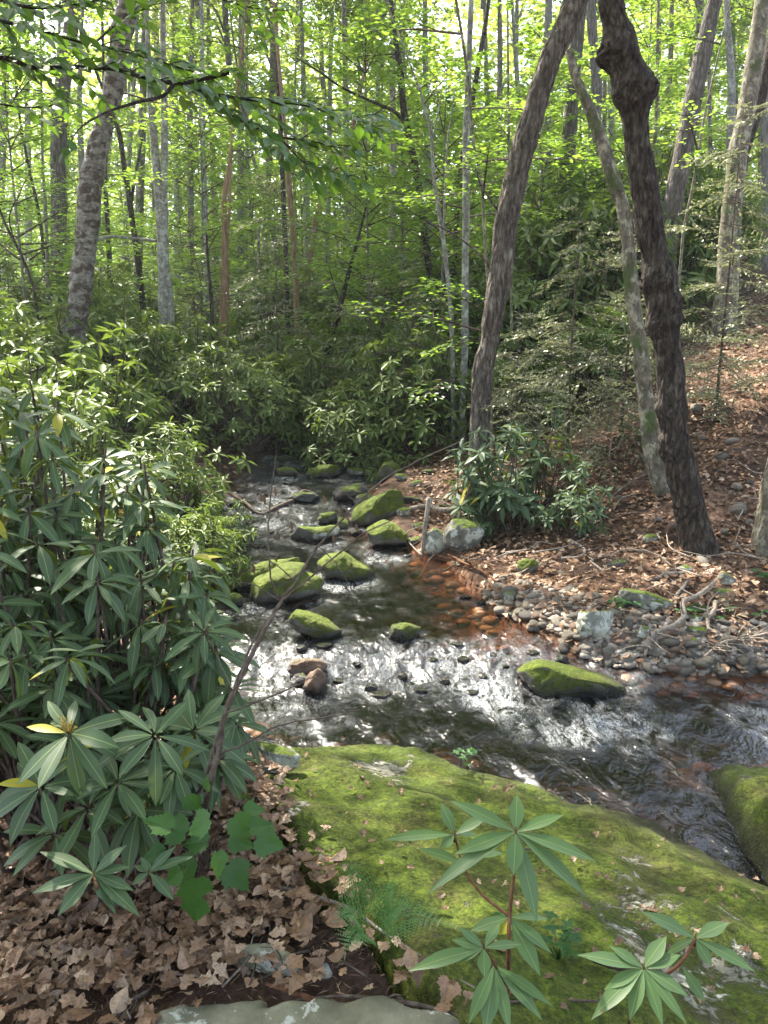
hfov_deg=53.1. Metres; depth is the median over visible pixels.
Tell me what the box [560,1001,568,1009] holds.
fallen leaf
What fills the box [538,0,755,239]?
young tree
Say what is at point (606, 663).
pebble
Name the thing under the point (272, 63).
tree
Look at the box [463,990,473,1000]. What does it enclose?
fallen leaf
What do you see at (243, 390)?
rhododendron
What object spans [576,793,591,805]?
stick
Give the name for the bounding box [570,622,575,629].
pebble
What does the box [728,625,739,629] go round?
pebble
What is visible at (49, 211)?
young tree
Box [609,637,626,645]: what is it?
pebble
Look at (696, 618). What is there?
boulder
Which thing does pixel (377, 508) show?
boulder
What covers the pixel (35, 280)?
rhododendron
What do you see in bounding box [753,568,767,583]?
herb
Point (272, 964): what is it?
twig
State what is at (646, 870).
mossy slab
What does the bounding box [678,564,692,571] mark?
boulder
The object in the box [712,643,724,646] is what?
pebble
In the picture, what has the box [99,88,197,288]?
young tree
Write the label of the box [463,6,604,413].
tree
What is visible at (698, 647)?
pebble
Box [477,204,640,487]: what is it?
hemlock sapling
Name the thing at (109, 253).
tree
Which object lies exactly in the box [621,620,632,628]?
pebble
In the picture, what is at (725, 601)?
boulder
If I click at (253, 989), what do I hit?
needle litter
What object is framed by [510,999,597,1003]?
stick
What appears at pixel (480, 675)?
stream stone
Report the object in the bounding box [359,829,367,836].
fallen leaf
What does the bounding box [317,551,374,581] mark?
boulder
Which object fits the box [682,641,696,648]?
pebble
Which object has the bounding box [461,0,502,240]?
tree
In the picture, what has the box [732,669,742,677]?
pebble
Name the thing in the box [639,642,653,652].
pebble
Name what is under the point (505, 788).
fallen leaf
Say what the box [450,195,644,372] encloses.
rhododendron
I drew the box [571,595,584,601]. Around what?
pebble
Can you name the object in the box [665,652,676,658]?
pebble
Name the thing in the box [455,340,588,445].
rhododendron
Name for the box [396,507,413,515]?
bank rock
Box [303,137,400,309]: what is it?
young tree
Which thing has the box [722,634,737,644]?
pebble
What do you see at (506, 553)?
twig
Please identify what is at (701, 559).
bank stone
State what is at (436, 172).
young tree
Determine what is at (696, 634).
pebble
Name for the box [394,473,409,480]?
bank rock
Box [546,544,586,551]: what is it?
twig
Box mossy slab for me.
[264,744,767,1023]
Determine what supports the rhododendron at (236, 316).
on the ground
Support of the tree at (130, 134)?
on the ground
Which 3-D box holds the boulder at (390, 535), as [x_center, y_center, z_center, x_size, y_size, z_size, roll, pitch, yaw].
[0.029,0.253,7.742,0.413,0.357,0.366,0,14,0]
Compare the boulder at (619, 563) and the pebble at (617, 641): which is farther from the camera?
the boulder at (619, 563)
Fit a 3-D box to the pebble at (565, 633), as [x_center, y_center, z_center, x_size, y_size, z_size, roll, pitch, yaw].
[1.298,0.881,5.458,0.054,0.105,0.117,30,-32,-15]
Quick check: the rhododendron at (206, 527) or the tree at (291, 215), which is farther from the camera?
the tree at (291, 215)
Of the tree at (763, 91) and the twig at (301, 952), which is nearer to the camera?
the twig at (301, 952)
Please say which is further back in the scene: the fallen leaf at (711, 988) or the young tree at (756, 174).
the young tree at (756, 174)
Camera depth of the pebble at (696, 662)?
5.13 m
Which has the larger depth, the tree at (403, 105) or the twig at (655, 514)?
the tree at (403, 105)
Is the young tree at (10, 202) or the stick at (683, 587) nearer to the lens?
the stick at (683, 587)
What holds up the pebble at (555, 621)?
on the gravel at (760, 654)
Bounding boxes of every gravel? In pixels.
[218,483,767,791]
[480,582,767,676]
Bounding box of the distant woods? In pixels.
[0,0,767,282]
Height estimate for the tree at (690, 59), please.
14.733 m
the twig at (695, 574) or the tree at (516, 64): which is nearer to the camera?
the twig at (695, 574)
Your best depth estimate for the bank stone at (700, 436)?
8.37 m
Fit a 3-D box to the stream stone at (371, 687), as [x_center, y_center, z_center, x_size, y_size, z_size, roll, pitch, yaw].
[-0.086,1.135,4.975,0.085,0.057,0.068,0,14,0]
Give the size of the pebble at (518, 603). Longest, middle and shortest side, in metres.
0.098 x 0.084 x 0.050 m
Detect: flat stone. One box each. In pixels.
[155,995,458,1023]
[233,943,298,975]
[315,963,331,978]
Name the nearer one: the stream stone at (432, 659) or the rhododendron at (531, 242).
the stream stone at (432, 659)
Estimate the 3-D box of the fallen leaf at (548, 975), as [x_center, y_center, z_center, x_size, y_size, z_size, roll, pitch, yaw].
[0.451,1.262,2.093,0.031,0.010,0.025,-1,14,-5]
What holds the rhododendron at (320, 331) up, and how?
on the ground
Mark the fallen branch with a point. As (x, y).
(285, 503)
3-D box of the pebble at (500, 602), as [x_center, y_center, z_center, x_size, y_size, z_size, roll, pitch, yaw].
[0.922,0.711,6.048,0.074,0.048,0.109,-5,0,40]
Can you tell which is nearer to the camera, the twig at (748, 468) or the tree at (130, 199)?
the twig at (748, 468)
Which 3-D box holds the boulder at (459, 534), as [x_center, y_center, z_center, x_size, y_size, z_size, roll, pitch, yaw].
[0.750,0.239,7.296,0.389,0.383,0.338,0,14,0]
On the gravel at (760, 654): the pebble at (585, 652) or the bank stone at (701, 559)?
the pebble at (585, 652)
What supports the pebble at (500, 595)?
on the gravel at (760, 654)
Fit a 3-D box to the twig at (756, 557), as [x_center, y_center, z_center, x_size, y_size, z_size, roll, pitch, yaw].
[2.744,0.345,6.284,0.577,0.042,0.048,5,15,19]
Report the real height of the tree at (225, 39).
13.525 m
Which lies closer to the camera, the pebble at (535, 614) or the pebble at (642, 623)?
the pebble at (642, 623)
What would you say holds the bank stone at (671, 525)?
on the ground
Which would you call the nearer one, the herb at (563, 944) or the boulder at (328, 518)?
the herb at (563, 944)
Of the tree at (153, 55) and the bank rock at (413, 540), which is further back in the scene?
the tree at (153, 55)
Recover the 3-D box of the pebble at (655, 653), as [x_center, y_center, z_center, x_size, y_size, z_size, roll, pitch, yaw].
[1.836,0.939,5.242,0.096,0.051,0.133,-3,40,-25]
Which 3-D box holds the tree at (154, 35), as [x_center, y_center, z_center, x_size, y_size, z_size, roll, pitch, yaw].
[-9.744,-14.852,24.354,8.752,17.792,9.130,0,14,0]
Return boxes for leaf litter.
[0,739,461,1023]
[69,444,247,730]
[406,287,767,677]
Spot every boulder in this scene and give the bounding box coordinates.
[223,592,243,607]
[233,557,299,591]
[233,793,254,806]
[250,562,323,604]
[251,741,299,773]
[269,455,298,461]
[276,467,297,476]
[287,658,327,676]
[289,492,319,502]
[289,609,341,640]
[290,525,339,541]
[290,672,306,686]
[296,645,307,652]
[303,668,326,695]
[305,464,340,478]
[312,640,332,648]
[317,511,337,524]
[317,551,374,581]
[332,483,369,501]
[338,517,347,529]
[347,467,364,476]
[350,489,403,530]
[353,493,372,505]
[366,519,407,549]
[372,460,404,482]
[389,622,420,640]
[425,527,447,555]
[443,518,483,551]
[503,591,515,600]
[508,611,512,618]
[517,558,538,573]
[517,659,625,697]
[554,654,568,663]
[575,610,613,637]
[606,559,627,569]
[618,588,673,612]
[636,625,649,637]
[642,534,658,542]
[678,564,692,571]
[685,626,706,634]
[689,614,703,621]
[712,588,732,596]
[717,572,735,584]
[717,598,728,606]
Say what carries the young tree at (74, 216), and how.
on the ground
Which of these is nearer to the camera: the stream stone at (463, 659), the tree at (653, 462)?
the stream stone at (463, 659)
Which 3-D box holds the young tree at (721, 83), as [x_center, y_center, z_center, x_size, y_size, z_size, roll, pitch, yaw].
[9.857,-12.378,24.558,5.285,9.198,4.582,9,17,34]
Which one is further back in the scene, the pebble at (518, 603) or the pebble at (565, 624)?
the pebble at (518, 603)
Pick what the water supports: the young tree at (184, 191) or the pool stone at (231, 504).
the pool stone at (231, 504)
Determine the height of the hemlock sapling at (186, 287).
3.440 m
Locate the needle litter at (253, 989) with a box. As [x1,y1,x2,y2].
[4,885,396,1023]
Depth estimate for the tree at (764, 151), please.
18.48 m
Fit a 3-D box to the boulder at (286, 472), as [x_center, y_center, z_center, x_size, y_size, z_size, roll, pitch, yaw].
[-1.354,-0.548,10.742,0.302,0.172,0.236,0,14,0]
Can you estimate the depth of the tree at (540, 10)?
32.96 m
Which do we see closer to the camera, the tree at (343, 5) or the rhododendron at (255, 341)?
the rhododendron at (255, 341)
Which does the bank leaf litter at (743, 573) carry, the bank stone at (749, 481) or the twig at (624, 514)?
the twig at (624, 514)
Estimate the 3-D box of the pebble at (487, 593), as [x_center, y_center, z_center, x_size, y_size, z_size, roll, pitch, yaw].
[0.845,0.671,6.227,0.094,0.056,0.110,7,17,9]
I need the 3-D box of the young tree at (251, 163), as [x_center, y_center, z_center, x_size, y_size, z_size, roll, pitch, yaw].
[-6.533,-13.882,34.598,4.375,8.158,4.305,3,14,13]
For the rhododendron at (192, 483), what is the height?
1.390 m
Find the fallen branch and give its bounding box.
[212,485,314,514]
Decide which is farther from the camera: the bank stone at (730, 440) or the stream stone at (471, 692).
the bank stone at (730, 440)
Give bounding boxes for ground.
[0,212,767,1023]
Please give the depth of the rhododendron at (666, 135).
17.31 m
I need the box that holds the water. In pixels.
[184,427,767,886]
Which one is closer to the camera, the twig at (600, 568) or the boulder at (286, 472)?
the twig at (600, 568)
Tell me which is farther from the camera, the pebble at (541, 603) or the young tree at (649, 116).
the young tree at (649, 116)
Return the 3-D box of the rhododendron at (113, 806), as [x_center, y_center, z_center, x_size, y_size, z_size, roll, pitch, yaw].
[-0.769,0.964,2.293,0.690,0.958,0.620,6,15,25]
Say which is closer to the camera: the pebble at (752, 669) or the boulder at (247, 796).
the boulder at (247, 796)
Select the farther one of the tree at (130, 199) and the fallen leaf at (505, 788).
the tree at (130, 199)
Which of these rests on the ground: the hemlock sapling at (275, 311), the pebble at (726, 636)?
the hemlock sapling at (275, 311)
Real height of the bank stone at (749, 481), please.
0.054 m
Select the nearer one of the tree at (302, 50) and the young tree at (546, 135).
the young tree at (546, 135)
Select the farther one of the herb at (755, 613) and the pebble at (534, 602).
the pebble at (534, 602)
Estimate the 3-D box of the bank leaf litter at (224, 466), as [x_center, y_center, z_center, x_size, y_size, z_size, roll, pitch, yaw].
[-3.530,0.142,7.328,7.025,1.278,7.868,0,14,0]
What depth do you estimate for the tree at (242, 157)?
24.17 m
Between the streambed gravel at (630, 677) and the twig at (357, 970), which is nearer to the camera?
the twig at (357, 970)
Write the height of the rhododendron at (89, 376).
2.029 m
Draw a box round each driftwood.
[434,551,509,582]
[620,579,716,655]
[687,586,737,634]
[696,611,767,656]
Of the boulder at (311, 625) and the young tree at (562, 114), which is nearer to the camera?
the boulder at (311, 625)
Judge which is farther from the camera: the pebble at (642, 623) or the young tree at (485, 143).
the young tree at (485, 143)
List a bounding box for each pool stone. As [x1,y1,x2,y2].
[226,501,239,506]
[228,616,237,620]
[236,488,245,492]
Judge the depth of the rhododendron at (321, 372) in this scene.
12.02 m
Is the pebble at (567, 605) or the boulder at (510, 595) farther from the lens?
the boulder at (510, 595)
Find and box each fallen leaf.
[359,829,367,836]
[397,788,404,795]
[437,892,444,898]
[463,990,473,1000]
[502,785,509,791]
[513,900,519,908]
[544,972,553,977]
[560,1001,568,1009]
[582,902,590,910]
[614,935,624,945]
[646,904,658,911]
[706,985,715,993]
[716,885,722,891]
[740,941,751,951]
[751,952,761,958]
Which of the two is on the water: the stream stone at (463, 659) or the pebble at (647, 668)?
the stream stone at (463, 659)
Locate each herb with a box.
[452,747,476,770]
[493,910,582,959]
[608,596,641,608]
[675,604,737,613]
[687,602,767,619]
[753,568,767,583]
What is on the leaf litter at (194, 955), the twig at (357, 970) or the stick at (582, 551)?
the twig at (357, 970)
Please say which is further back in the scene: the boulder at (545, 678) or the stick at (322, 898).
the boulder at (545, 678)
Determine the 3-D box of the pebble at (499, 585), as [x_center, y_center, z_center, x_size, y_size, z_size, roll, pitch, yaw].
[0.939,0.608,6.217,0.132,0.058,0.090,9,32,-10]
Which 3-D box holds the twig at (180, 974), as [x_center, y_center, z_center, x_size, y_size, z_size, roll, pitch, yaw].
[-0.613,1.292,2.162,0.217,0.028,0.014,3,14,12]
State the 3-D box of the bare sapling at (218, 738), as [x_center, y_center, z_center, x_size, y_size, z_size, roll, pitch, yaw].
[-0.212,0.590,2.343,0.958,1.536,0.898,0,14,0]
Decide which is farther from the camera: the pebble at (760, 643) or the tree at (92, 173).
the tree at (92, 173)
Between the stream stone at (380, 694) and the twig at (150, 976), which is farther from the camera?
the stream stone at (380, 694)
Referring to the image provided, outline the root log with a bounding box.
[410,501,463,512]
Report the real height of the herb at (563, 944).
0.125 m
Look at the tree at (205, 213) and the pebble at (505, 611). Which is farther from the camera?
the tree at (205, 213)
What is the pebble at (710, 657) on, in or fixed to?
on the gravel at (760, 654)
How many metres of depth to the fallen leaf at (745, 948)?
2.46 m
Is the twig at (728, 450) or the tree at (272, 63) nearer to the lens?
the twig at (728, 450)
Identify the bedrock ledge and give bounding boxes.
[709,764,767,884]
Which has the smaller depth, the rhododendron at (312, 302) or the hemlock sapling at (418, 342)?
the hemlock sapling at (418, 342)
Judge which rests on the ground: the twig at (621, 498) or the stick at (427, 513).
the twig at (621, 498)
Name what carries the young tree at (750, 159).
on the ground
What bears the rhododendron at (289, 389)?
on the ground
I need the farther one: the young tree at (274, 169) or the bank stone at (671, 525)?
the young tree at (274, 169)
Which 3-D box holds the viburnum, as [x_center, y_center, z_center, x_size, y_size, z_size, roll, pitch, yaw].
[-0.550,0.991,2.220,0.339,0.655,0.628,-8,16,-31]
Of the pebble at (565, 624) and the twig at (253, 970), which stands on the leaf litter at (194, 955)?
the twig at (253, 970)
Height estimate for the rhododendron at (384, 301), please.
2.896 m
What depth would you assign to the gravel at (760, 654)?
5.30 m
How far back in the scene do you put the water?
4.80 m
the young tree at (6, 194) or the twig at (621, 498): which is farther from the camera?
the young tree at (6, 194)
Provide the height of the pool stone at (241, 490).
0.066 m
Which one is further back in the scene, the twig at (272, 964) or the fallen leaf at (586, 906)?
the fallen leaf at (586, 906)
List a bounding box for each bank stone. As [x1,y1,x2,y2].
[667,521,675,530]
[690,403,701,410]
[692,445,699,450]
[696,555,708,562]
[698,434,705,439]
[715,452,727,460]
[720,528,728,534]
[724,438,739,443]
[728,504,746,514]
[731,482,742,490]
[744,479,753,483]
[744,519,752,524]
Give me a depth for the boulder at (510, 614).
5.84 m
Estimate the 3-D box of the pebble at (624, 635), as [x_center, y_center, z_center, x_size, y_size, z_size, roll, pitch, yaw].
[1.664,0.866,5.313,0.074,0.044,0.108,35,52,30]
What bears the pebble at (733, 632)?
on the ground
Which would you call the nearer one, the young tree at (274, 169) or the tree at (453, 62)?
the tree at (453, 62)
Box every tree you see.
[0,0,127,305]
[0,0,155,334]
[0,0,409,209]
[0,1,85,282]
[0,6,92,291]
[0,78,49,275]
[0,199,39,320]
[2,0,116,313]
[2,0,124,283]
[2,0,173,248]
[5,133,49,277]
[9,159,74,273]
[20,81,152,270]
[24,22,31,286]
[28,152,133,281]
[31,0,250,394]
[36,0,157,55]
[44,0,211,279]
[67,85,186,292]
[69,72,186,289]
[70,0,147,330]
[77,0,142,172]
[78,3,171,280]
[84,1,237,285]
[96,0,236,315]
[97,0,174,404]
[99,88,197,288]
[100,3,113,299]
[117,9,308,356]
[117,53,255,328]
[121,5,139,285]
[133,12,146,304]
[138,0,301,329]
[146,19,274,275]
[148,0,293,307]
[148,138,220,267]
[149,1,222,293]
[168,1,331,408]
[182,0,318,273]
[182,180,236,282]
[185,0,354,287]
[185,118,303,305]
[189,19,314,291]
[194,107,289,262]
[196,0,299,340]
[198,0,283,314]
[206,0,218,314]
[206,231,216,360]
[229,0,296,293]
[232,69,342,280]
[234,136,320,270]
[250,0,483,348]
[252,0,340,245]
[257,225,261,326]
[260,0,406,262]
[265,0,420,264]
[270,118,342,257]
[272,2,300,337]
[275,1,289,336]
[290,0,414,270]
[295,0,467,265]
[296,0,490,315]
[299,0,311,298]
[302,0,397,298]
[302,119,386,266]
[303,0,456,265]
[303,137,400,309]
[304,0,498,334]
[319,204,370,391]
[323,2,333,291]
[325,87,420,282]
[329,0,467,286]
[337,0,618,460]
[339,65,424,264]
[341,0,352,283]
[342,32,550,373]
[342,60,451,270]
[343,0,587,500]
[357,0,567,452]
[357,90,473,276]
[385,0,525,454]
[386,0,396,288]
[398,0,502,204]
[406,106,480,242]
[409,40,517,272]
[422,0,431,261]
[434,76,494,246]
[438,88,556,295]
[444,20,623,283]
[447,62,531,229]
[450,0,490,283]
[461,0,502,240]
[462,0,559,121]
[462,7,590,241]
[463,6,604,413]
[501,0,676,206]
[506,88,581,201]
[511,0,526,200]
[512,46,590,205]
[526,1,584,160]
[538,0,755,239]
[541,0,551,276]
[555,2,587,228]
[565,48,669,495]
[574,57,681,181]
[577,83,625,170]
[580,0,706,195]
[586,0,602,183]
[594,0,721,557]
[602,71,606,171]
[606,0,759,212]
[606,63,665,159]
[607,2,656,150]
[624,0,766,164]
[625,0,661,149]
[628,0,751,228]
[637,0,742,289]
[646,0,721,342]
[652,29,726,186]
[663,0,673,169]
[674,14,767,236]
[675,0,767,259]
[682,0,753,78]
[692,93,751,196]
[703,83,757,204]
[710,0,767,338]
[713,0,767,189]
[723,0,735,172]
[730,3,744,258]
[746,35,767,166]
[746,142,760,201]
[750,458,767,558]
[760,45,767,270]
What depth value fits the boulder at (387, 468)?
10.30 m
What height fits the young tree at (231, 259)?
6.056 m
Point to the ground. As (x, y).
(522, 638)
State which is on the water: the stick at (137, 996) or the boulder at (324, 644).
the boulder at (324, 644)
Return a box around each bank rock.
[350,529,362,534]
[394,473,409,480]
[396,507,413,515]
[403,496,420,503]
[405,536,421,546]
[407,480,423,486]
[412,522,428,529]
[422,469,434,474]
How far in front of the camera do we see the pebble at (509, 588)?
6.08 m
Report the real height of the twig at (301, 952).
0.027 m
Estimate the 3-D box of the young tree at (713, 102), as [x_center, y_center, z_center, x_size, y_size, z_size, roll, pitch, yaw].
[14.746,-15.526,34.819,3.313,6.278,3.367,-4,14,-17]
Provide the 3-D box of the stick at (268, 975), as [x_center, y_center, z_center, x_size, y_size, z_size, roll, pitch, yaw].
[-0.213,1.224,2.205,0.342,0.063,0.058,-10,17,-35]
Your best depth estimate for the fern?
2.00 m
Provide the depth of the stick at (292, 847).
2.61 m
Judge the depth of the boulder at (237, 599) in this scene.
6.09 m
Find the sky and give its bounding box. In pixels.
[0,0,755,237]
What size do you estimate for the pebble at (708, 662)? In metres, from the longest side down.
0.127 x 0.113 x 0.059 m
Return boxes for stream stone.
[333,677,342,682]
[352,662,360,666]
[364,683,376,690]
[369,690,390,698]
[396,672,407,679]
[412,687,427,693]
[428,657,437,661]
[439,677,449,683]
[450,641,463,646]
[457,656,470,662]
[459,594,471,599]
[465,689,478,695]
[476,600,485,606]
[476,672,487,678]
[489,652,496,656]
[526,650,539,656]
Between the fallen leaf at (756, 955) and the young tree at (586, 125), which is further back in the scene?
the young tree at (586, 125)
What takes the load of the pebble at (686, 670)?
on the streambed gravel at (630, 677)
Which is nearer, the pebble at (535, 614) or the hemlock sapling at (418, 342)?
the pebble at (535, 614)
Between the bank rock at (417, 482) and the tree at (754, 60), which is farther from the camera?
the tree at (754, 60)
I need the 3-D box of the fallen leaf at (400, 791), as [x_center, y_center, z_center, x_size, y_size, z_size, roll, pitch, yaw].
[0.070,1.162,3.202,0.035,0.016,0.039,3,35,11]
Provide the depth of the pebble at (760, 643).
5.21 m
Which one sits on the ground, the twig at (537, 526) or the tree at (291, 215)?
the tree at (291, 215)
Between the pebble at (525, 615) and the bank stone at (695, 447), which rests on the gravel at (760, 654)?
the pebble at (525, 615)
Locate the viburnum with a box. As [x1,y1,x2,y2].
[140,774,284,921]
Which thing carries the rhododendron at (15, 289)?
on the ground
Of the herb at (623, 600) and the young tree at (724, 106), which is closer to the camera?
the herb at (623, 600)
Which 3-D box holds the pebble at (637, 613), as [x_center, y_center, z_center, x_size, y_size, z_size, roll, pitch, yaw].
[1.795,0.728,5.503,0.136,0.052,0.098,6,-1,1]
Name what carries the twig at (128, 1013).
on the leaf litter at (194, 955)
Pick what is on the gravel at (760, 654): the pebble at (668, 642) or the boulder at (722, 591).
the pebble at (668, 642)
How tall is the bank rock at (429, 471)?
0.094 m
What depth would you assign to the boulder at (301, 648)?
5.31 m
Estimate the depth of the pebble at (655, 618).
5.41 m
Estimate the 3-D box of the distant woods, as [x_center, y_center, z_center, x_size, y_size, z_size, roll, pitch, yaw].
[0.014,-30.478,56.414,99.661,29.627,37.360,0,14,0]
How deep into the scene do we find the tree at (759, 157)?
28.71 m
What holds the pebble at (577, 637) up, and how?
on the gravel at (760, 654)
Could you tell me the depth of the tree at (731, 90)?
16.22 m
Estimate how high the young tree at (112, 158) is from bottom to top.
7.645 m
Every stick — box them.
[0,934,141,972]
[92,983,159,985]
[115,973,155,1018]
[217,814,345,883]
[249,882,474,988]
[259,902,351,980]
[265,982,313,1001]
[296,994,456,1015]
[421,497,431,557]
[507,781,549,849]
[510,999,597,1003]
[561,539,585,559]
[565,547,601,556]
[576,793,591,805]
[592,961,635,970]
[639,555,684,580]
[675,577,689,595]
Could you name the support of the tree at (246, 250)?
on the ground
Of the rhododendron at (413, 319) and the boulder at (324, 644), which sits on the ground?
the rhododendron at (413, 319)
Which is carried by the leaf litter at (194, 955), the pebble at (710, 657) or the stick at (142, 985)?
the stick at (142, 985)
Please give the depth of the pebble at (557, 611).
5.62 m
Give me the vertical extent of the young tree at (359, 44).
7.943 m
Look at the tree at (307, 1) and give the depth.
33.08 m
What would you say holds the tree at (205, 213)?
on the ground
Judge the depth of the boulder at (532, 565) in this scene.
6.41 m
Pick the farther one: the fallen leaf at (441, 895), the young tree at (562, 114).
the young tree at (562, 114)
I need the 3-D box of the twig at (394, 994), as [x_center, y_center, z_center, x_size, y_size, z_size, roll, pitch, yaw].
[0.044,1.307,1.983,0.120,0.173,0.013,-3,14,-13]
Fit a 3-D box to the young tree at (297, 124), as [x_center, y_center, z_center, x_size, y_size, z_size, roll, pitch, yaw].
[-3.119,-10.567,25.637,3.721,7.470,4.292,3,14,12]
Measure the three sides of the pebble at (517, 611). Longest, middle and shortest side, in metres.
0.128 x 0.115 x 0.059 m
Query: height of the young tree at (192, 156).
7.015 m
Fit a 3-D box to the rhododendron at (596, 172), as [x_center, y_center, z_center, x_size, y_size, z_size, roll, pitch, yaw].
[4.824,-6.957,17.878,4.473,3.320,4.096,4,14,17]
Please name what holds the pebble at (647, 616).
on the gravel at (760, 654)
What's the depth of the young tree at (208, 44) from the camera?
25.18 m
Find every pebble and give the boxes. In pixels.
[483,590,491,598]
[492,582,506,588]
[494,605,504,614]
[496,599,503,604]
[498,591,503,599]
[500,605,509,615]
[502,585,517,591]
[504,600,514,607]
[513,607,526,614]
[514,579,523,583]
[515,600,522,606]
[516,594,524,599]
[518,610,531,619]
[522,599,530,609]
[526,592,541,598]
[526,623,533,631]
[529,600,538,604]
[529,619,540,631]
[532,611,540,618]
[538,599,550,608]
[538,622,545,627]
[540,615,547,620]
[551,615,560,627]
[553,596,561,605]
[554,609,561,614]
[558,601,571,608]
[558,640,571,653]
[560,629,572,639]
[562,621,569,627]
[564,586,572,591]
[566,631,577,639]
[569,612,578,618]
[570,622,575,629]
[570,644,580,653]
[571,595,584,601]
[573,635,582,639]
[577,642,590,650]
[579,649,590,654]
[585,592,600,600]
[585,644,592,649]
[596,599,606,605]
[599,655,612,668]
[601,640,607,647]
[602,648,612,654]
[605,645,615,650]
[607,608,623,616]
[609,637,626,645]
[616,599,629,606]
[619,631,629,639]
[619,651,636,661]
[620,614,634,621]
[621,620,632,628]
[625,643,638,649]
[627,610,643,616]
[627,635,640,643]
[634,616,643,621]
[638,619,652,628]
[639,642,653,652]
[641,614,654,619]
[641,661,654,674]
[650,615,664,621]
[651,644,660,657]
[657,662,665,669]
[658,638,675,646]
[665,630,679,636]
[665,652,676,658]
[665,665,680,672]
[667,646,679,652]
[671,638,680,646]
[676,658,691,666]
[678,665,693,674]
[681,636,692,640]
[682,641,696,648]
[691,632,701,636]
[692,658,710,668]
[695,644,705,649]
[699,657,713,665]
[700,654,714,662]
[703,612,714,623]
[710,660,721,672]
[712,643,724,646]
[714,635,721,639]
[715,667,730,676]
[717,645,730,654]
[718,618,730,625]
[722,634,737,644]
[723,658,736,665]
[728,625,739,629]
[731,630,739,635]
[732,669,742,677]
[736,656,749,665]
[737,648,749,653]
[741,672,752,678]
[742,663,758,674]
[744,649,755,659]
[750,638,766,645]
[754,662,767,670]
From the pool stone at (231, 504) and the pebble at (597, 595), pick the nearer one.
the pebble at (597, 595)
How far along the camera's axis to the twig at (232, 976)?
2.13 m
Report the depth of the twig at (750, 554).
6.26 m
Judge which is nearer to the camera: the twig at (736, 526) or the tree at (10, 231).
the twig at (736, 526)
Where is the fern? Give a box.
[333,860,456,960]
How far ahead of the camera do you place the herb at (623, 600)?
5.49 m
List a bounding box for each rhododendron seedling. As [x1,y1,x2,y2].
[31,832,139,916]
[132,846,193,899]
[385,794,595,1023]
[578,912,754,1023]
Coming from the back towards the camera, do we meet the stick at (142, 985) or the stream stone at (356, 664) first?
the stream stone at (356, 664)
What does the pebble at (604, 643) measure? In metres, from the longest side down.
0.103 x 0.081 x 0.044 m
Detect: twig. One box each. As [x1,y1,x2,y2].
[112,986,131,1019]
[126,989,137,1020]
[131,970,199,976]
[146,928,176,980]
[222,931,256,987]
[244,937,255,985]
[247,949,309,955]
[267,926,277,970]
[324,961,367,977]
[388,993,404,999]
[433,554,473,570]
[452,554,486,559]
[493,560,554,578]
[496,551,518,558]
[505,541,554,552]
[519,524,562,532]
[534,537,585,552]
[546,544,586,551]
[588,556,604,572]
[600,512,638,515]
[600,548,646,557]
[601,435,611,457]
[613,473,646,495]
[613,492,636,509]
[643,549,702,576]
[652,507,661,523]
[666,533,690,558]
[683,551,758,558]
[705,443,760,461]
[719,521,751,531]
[732,508,743,520]
[732,525,740,546]
[734,458,762,473]
[737,542,767,560]
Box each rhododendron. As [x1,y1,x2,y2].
[0,237,117,324]
[0,252,150,375]
[0,255,90,346]
[0,270,191,419]
[0,284,159,434]
[0,291,119,433]
[0,322,209,492]
[0,375,273,873]
[0,379,139,521]
[0,689,257,908]
[57,476,187,579]
[84,410,256,545]
[86,308,229,439]
[92,259,196,336]
[132,312,258,423]
[146,497,258,599]
[175,341,311,455]
[177,295,273,378]
[201,315,313,397]
[205,337,350,454]
[210,499,258,548]
[218,255,351,351]
[237,320,335,402]
[250,335,393,451]
[270,310,385,388]
[284,246,411,362]
[294,301,413,408]
[300,376,440,481]
[331,255,439,348]
[334,315,505,455]
[338,342,450,437]
[349,271,507,398]
[381,280,524,423]
[406,227,489,320]
[423,257,608,401]
[427,288,553,382]
[442,424,555,536]
[450,167,606,276]
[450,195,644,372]
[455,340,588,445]
[460,485,506,540]
[474,176,683,342]
[480,401,595,526]
[514,185,713,349]
[515,131,628,248]
[529,138,722,310]
[529,461,613,540]
[534,292,655,401]
[575,124,759,239]
[576,142,764,296]
[656,143,767,280]
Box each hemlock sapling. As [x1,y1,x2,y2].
[146,214,245,366]
[225,171,351,440]
[323,273,428,452]
[353,269,470,446]
[467,311,563,458]
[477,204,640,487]
[551,230,699,467]
[611,95,767,425]
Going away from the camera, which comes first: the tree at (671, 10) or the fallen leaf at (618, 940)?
the fallen leaf at (618, 940)
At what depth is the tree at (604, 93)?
25.42 m
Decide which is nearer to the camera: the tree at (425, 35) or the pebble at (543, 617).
the pebble at (543, 617)
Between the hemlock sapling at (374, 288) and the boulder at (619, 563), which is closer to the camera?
the boulder at (619, 563)
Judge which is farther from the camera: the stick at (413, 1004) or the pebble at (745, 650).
the pebble at (745, 650)
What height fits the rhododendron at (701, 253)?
2.951 m
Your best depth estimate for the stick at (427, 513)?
7.41 m
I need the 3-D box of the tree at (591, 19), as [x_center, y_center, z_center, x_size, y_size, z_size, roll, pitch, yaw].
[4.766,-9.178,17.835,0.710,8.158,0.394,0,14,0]
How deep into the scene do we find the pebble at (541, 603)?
5.74 m
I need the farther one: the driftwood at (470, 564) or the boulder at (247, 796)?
the driftwood at (470, 564)
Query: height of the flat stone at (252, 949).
0.241 m
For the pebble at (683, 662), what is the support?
on the gravel at (760, 654)
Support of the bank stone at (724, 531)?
on the ground
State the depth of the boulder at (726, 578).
5.86 m
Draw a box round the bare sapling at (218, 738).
[202,440,462,809]

